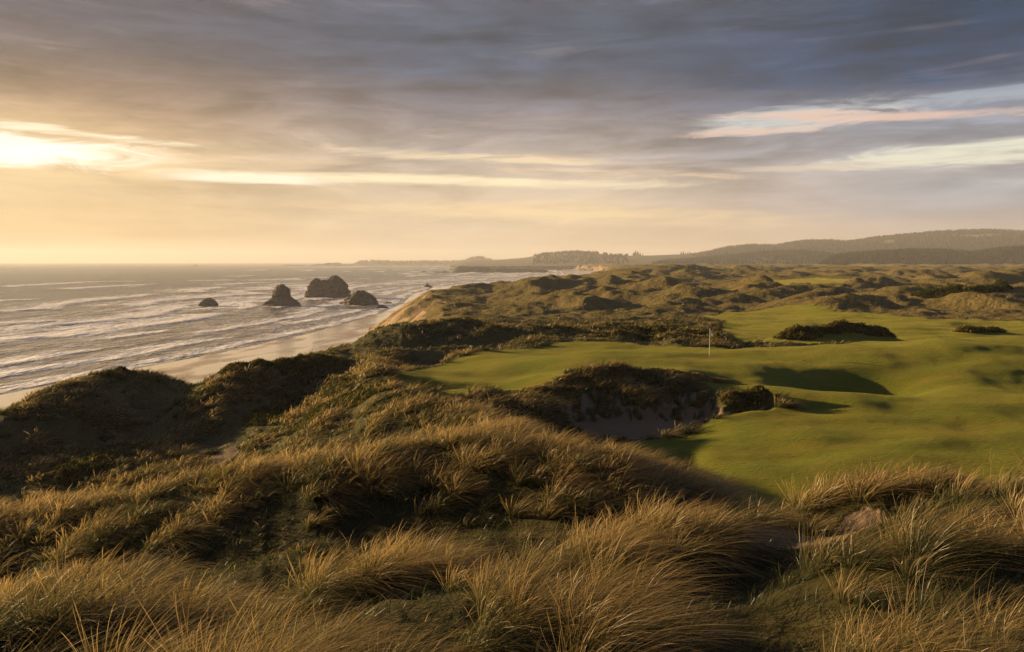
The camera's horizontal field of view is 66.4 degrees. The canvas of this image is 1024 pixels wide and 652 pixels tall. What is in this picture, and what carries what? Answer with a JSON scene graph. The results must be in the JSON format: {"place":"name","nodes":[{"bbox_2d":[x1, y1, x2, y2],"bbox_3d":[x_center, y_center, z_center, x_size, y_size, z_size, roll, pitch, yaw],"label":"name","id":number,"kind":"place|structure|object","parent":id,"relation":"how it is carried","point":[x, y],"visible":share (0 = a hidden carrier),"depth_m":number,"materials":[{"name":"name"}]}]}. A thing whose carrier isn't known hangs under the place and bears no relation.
{"place":"outdoors","nodes":[
{"label":"outdoors","id":0,"kind":"place"},
{"bbox_2d":[0,263,565,394],"bbox_3d":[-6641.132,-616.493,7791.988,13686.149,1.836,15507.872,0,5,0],"label":"sea","id":1,"kind":"structure","parent":0,"point":[61,321],"depth_m":495.58,"materials":[{"name":"liquid"}]},
{"bbox_2d":[198,298,218,306],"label":"sea stack","id":2,"kind":"object","parent":1,"relation":"in","point":[207,302],"visible":0.96,"depth_m":516.58,"materials":[{"name":"stone"}]},
{"bbox_2d":[260,284,301,305],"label":"sea stack","id":3,"kind":"object","parent":1,"relation":"in","point":[281,295],"visible":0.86,"depth_m":518.33,"materials":[{"name":"stone"}]},
{"bbox_2d":[304,275,350,297],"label":"sea stack","id":4,"kind":"object","parent":1,"relation":"in","point":[334,286],"visible":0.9,"depth_m":643.69,"materials":[{"name":"stone"}]},
{"bbox_2d":[310,262,350,265],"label":"skerry","id":5,"kind":"structure","parent":1,"relation":"in","point":[333,264],"depth_m":5173.26,"materials":[{"name":"grey stone"}]},
{"bbox_2d":[343,290,378,304],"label":"sea stack","id":6,"kind":"object","parent":1,"relation":"in","point":[359,297],"visible":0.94,"depth_m":533.25,"materials":[{"name":"stone"}]},
{"bbox_2d":[375,305,388,307],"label":"surf rock","id":7,"kind":"object","parent":1,"relation":"in","point":[380,306],"visible":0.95,"depth_m":500.02,"materials":[{"name":"stone"}]},
{"bbox_2d":[452,266,547,272],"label":"headland rock","id":8,"kind":"object","parent":1,"relation":"in","point":[473,269],"visible":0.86,"depth_m":2085.82,"materials":[{"name":"stone"}]},
{"bbox_2d":[0,264,604,410],"bbox_3d":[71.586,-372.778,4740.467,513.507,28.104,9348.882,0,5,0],"label":"beach","id":9,"kind":"structure","parent":0,"point":[195,369],"depth_m":257.32,"materials":[{"name":"beige sand"}]},
{"bbox_2d":[353,257,487,265],"bbox_3d":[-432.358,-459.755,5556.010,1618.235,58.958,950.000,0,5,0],"label":"distant headland","id":10,"kind":"structure","parent":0,"point":[418,264],"depth_m":5204.18,"materials":[{"name":"stone"}]},
{"bbox_2d":[351,255,524,265],"bbox_3d":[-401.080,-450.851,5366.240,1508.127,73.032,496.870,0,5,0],"label":"conifer forest","id":11,"kind":"object","parent":10,"relation":"on","point":[378,261],"visible":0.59,"depth_m":5388.76,"materials":[{"name":"green plant"}]},
{"bbox_2d":[0,263,1023,651],"bbox_3d":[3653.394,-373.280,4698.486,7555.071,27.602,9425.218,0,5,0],"label":"dunes","id":12,"kind":"structure","parent":0,"point":[548,305],"depth_m":22.00,"materials":[{"name":"beige sand"}]},
{"bbox_2d":[31,449,136,489],"bbox_3d":[-28.939,9.661,53.873,4.398,1.747,6.884,3,6,33],"label":"leafy shrub","id":13,"kind":"object","parent":12,"relation":"on","point":[67,470],"visible":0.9,"depth_m":52.72,"materials":[{"name":"green plant"}]},
{"bbox_2d":[95,369,114,376],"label":"leafy shrub","id":14,"kind":"object","parent":12,"relation":"on","point":[108,373],"visible":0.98,"depth_m":69.78,"materials":[{"name":"green plant"}]},
{"bbox_2d":[114,366,138,374],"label":"leafy shrub","id":15,"kind":"object","parent":12,"relation":"on","point":[124,369],"visible":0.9,"depth_m":71.77,"materials":[{"name":"green plant"}]},
{"bbox_2d":[217,353,348,377],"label":"leafy shrub","id":16,"kind":"object","parent":12,"relation":"on","point":[281,363],"visible":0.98,"depth_m":70.81,"materials":[{"name":"green plant"}]},
{"bbox_2d":[241,369,393,435],"bbox_3d":[-13.021,5.646,58.527,10.149,4.965,18.870,-3,6,-36],"label":"leafy shrub","id":17,"kind":"object","parent":12,"relation":"on","point":[256,417],"visible":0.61,"depth_m":60.60,"materials":[{"name":"green plant"}]},
{"bbox_2d":[290,444,421,558],"bbox_3d":[-4.226,4.274,19.545,4.345,1.948,6.098,2,5,24],"label":"leafy shrub","id":18,"kind":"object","parent":12,"relation":"on","point":[340,485],"depth_m":20.61,"materials":[{"name":"plant"}]},
{"bbox_2d":[0,412,790,595],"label":"marram grass","id":19,"kind":"structure","parent":12,"relation":"on","point":[512,432],"depth_m":21.78,"materials":[{"name":"plant"}]},
{"bbox_2d":[0,316,840,503],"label":"creeping ground cover","id":20,"kind":"object","parent":12,"relation":"on","point":[544,322],"visible":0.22,"depth_m":68.60,"materials":[{"name":"green plant"}]},
{"bbox_2d":[1,315,853,411],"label":"marram grass","id":21,"kind":"structure","parent":12,"relation":"on","point":[715,341],"depth_m":79.20,"materials":[{"name":"plant"}]},
{"bbox_2d":[0,343,1009,506],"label":"marram grass","id":22,"kind":"structure","parent":12,"relation":"on","point":[437,400],"depth_m":53.09,"materials":[{"name":"plant"}]},
{"bbox_2d":[0,483,1023,651],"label":"marram grass","id":23,"kind":"structure","parent":12,"relation":"on","point":[936,545],"depth_m":7.87,"materials":[{"name":"beige plant"}]},
{"bbox_2d":[0,437,1023,621],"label":"marram grass","id":24,"kind":"structure","parent":12,"relation":"on","point":[656,526],"depth_m":14.45,"materials":[{"name":"beige plant"}]},
{"bbox_2d":[0,422,1023,651],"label":"creeping ground cover","id":25,"kind":"object","parent":12,"relation":"on","point":[493,533],"visible":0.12,"depth_m":11.93,"materials":[{"name":"green plant"}]},
{"bbox_2d":[580,323,718,334],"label":"heath thicket","id":26,"kind":"object","parent":12,"relation":"on","point":[653,329],"visible":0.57,"depth_m":99.50,"materials":[{"name":"green plant"}]},
{"bbox_2d":[594,329,731,341],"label":"heath thicket","id":27,"kind":"object","parent":12,"relation":"on","point":[638,336],"visible":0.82,"depth_m":83.24,"materials":[{"name":"green plant"}]},
{"bbox_2d":[394,277,1023,513],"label":"fairway","id":28,"kind":"structure","parent":12,"relation":"on","point":[935,389],"depth_m":54.60,"materials":[{"name":"green plant"}]},
{"bbox_2d":[521,365,734,391],"bbox_3d":[7.899,3.460,53.593,15.011,1.415,3.361,-1,5,-9],"label":"heather fringe","id":29,"kind":"object","parent":28,"relation":"on","point":[695,376],"visible":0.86,"depth_m":53.74,"materials":[{"name":"brown plant"}]},
{"bbox_2d":[772,318,896,339],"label":"gorse thicket","id":30,"kind":"object","parent":28,"relation":"on","point":[799,332],"visible":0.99,"depth_m":87.73,"materials":[{"name":"green plant"}]},
{"bbox_2d":[952,324,1006,332],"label":"gorse thicket","id":31,"kind":"object","parent":28,"relation":"on","point":[976,329],"visible":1,"depth_m":98.58,"materials":[{"name":"green plant"}]},
{"bbox_2d":[428,264,1023,323],"bbox_3d":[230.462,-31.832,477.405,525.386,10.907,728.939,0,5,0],"label":"marram grass","id":32,"kind":"structure","parent":12,"relation":"on","point":[710,299],"depth_m":195.68,"materials":[{"name":"plant"}]},
{"bbox_2d":[766,393,780,402],"bbox_3d":[16.296,4.501,48.718,1.164,0.692,1.150,4,6,40],"label":"dry tuft","id":33,"kind":"object","parent":12,"relation":"on","point":[776,395],"visible":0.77,"depth_m":48.56,"materials":[{"name":"brown plant"}]},
{"bbox_2d":[910,279,1014,297],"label":"gorse thicket","id":34,"kind":"object","parent":12,"relation":"on","point":[938,292],"visible":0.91,"depth_m":180.00,"materials":[{"name":"green plant"}]},
{"bbox_2d":[0,0,1023,262],"label":"sky","id":35,"kind":"structure","parent":0,"point":[132,131],"materials":[{"name":"grey"}]},
{"bbox_2d":[450,252,700,265],"bbox_3d":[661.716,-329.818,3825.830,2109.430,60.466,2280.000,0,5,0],"label":"coast hill","id":36,"kind":"structure","parent":0,"point":[646,259],"depth_m":3120.95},
{"bbox_2d":[532,250,628,264],"bbox_3d":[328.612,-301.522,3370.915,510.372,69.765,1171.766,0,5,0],"label":"conifer forest","id":37,"kind":"object","parent":36,"relation":"on","point":[547,254],"visible":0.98,"depth_m":3215.99,"materials":[{"name":"green plant"}]},
{"bbox_2d":[514,388,765,438],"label":"bunker sand","id":38,"kind":"structure","parent":0,"point":[647,424],"depth_m":49.48,"materials":[{"name":"grey sand"}]},
{"bbox_2d":[557,385,575,390],"bbox_3d":[3.624,4.067,51.886,1.549,0.434,1.198,0,5,0],"label":"dry tuft","id":39,"kind":"object","parent":38,"relation":"on","point":[567,387],"visible":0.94,"depth_m":51.65,"materials":[{"name":"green plant"}]},
{"bbox_2d":[577,412,584,419],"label":"dry tuft","id":40,"kind":"object","parent":38,"relation":"on","point":[581,414],"visible":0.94,"depth_m":49.89,"materials":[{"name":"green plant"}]},
{"bbox_2d":[594,403,603,412],"bbox_3d":[5.651,5.316,50.863,0.736,0.585,0.763,2,5,19],"label":"dry tuft","id":41,"kind":"object","parent":38,"relation":"on","point":[598,407],"visible":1,"depth_m":50.89,"materials":[{"name":"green plant"}]},
{"bbox_2d":[603,411,610,418],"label":"dry tuft","id":42,"kind":"object","parent":38,"relation":"on","point":[606,414],"visible":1,"depth_m":50.10,"materials":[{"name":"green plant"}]},
{"bbox_2d":[613,407,623,416],"bbox_3d":[6.835,5.500,50.255,0.864,0.618,0.802,4,6,43],"label":"dry tuft","id":43,"kind":"object","parent":38,"relation":"on","point":[619,412],"visible":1,"depth_m":50.22,"materials":[{"name":"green plant"}]},
{"bbox_2d":[620,399,631,406],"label":"dry tuft","id":44,"kind":"object","parent":38,"relation":"on","point":[625,402],"visible":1,"depth_m":50.65,"materials":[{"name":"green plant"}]},
{"bbox_2d":[634,411,642,419],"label":"dry tuft","id":45,"kind":"object","parent":38,"relation":"on","point":[638,416],"visible":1,"depth_m":49.62,"materials":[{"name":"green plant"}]},
{"bbox_2d":[672,396,678,403],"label":"dry tuft","id":46,"kind":"object","parent":38,"relation":"on","point":[676,399],"visible":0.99,"depth_m":51.37,"materials":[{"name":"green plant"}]},
{"bbox_2d":[671,407,680,416],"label":"dry tuft","id":47,"kind":"object","parent":38,"relation":"on","point":[674,410],"visible":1,"depth_m":50.13,"materials":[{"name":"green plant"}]},
{"bbox_2d":[674,413,682,420],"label":"dry tuft","id":48,"kind":"object","parent":38,"relation":"on","point":[678,417],"visible":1,"depth_m":49.72,"materials":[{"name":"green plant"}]},
{"bbox_2d":[691,399,701,408],"bbox_3d":[11.927,4.998,50.542,0.763,0.609,0.946,0,5,0],"label":"dry tuft","id":49,"kind":"object","parent":38,"relation":"on","point":[695,402],"visible":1,"depth_m":50.45,"materials":[{"name":"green plant"}]},
{"bbox_2d":[699,391,709,398],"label":"dry tuft","id":50,"kind":"object","parent":38,"relation":"on","point":[704,393],"visible":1,"depth_m":50.76,"materials":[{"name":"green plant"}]},
{"bbox_2d":[720,383,772,410],"bbox_3d":[14.807,4.395,49.022,3.668,1.501,2.316,0,5,0],"label":"grassy hummock","id":51,"kind":"object","parent":38,"relation":"on","point":[759,391],"visible":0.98,"depth_m":48.83,"materials":[{"name":"green plant"}]},
{"bbox_2d":[688,253,830,263],"bbox_3d":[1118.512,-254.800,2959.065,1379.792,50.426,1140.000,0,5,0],"label":"hill","id":52,"kind":"structure","parent":0,"point":[765,260],"depth_m":2567.90,"materials":[{"name":"green plant"}]},
{"bbox_2d":[652,249,837,263],"bbox_3d":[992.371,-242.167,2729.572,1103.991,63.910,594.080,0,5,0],"label":"conifer forest","id":53,"kind":"object","parent":52,"relation":"on","point":[732,258],"visible":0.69,"depth_m":2654.45,"materials":[{"name":"green plant"}]},
{"bbox_2d":[714,232,1023,254],"bbox_3d":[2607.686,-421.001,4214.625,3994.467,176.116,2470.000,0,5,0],"label":"hill","id":54,"kind":"structure","parent":0,"point":[892,241],"depth_m":3642.20,"materials":[{"name":"green plant"}]},
{"bbox_2d":[688,228,1023,256],"bbox_3d":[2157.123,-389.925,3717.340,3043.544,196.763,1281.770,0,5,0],"label":"conifer forest","id":55,"kind":"object","parent":54,"relation":"on","point":[873,242],"visible":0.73,"depth_m":3680.59,"materials":[{"name":"green plant"}]},
{"bbox_2d":[830,252,1021,264],"bbox_3d":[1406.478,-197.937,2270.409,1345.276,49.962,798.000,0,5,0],"label":"hill","id":56,"kind":"structure","parent":0,"point":[937,255],"depth_m":2008.76,"materials":[{"name":"green plant"}]},
{"bbox_2d":[818,245,1023,264],"bbox_3d":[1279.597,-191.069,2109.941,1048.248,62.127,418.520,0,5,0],"label":"conifer forest","id":57,"kind":"object","parent":56,"relation":"on","point":[984,256],"visible":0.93,"depth_m":2048.55,"materials":[{"name":"green plant"}]}
]}

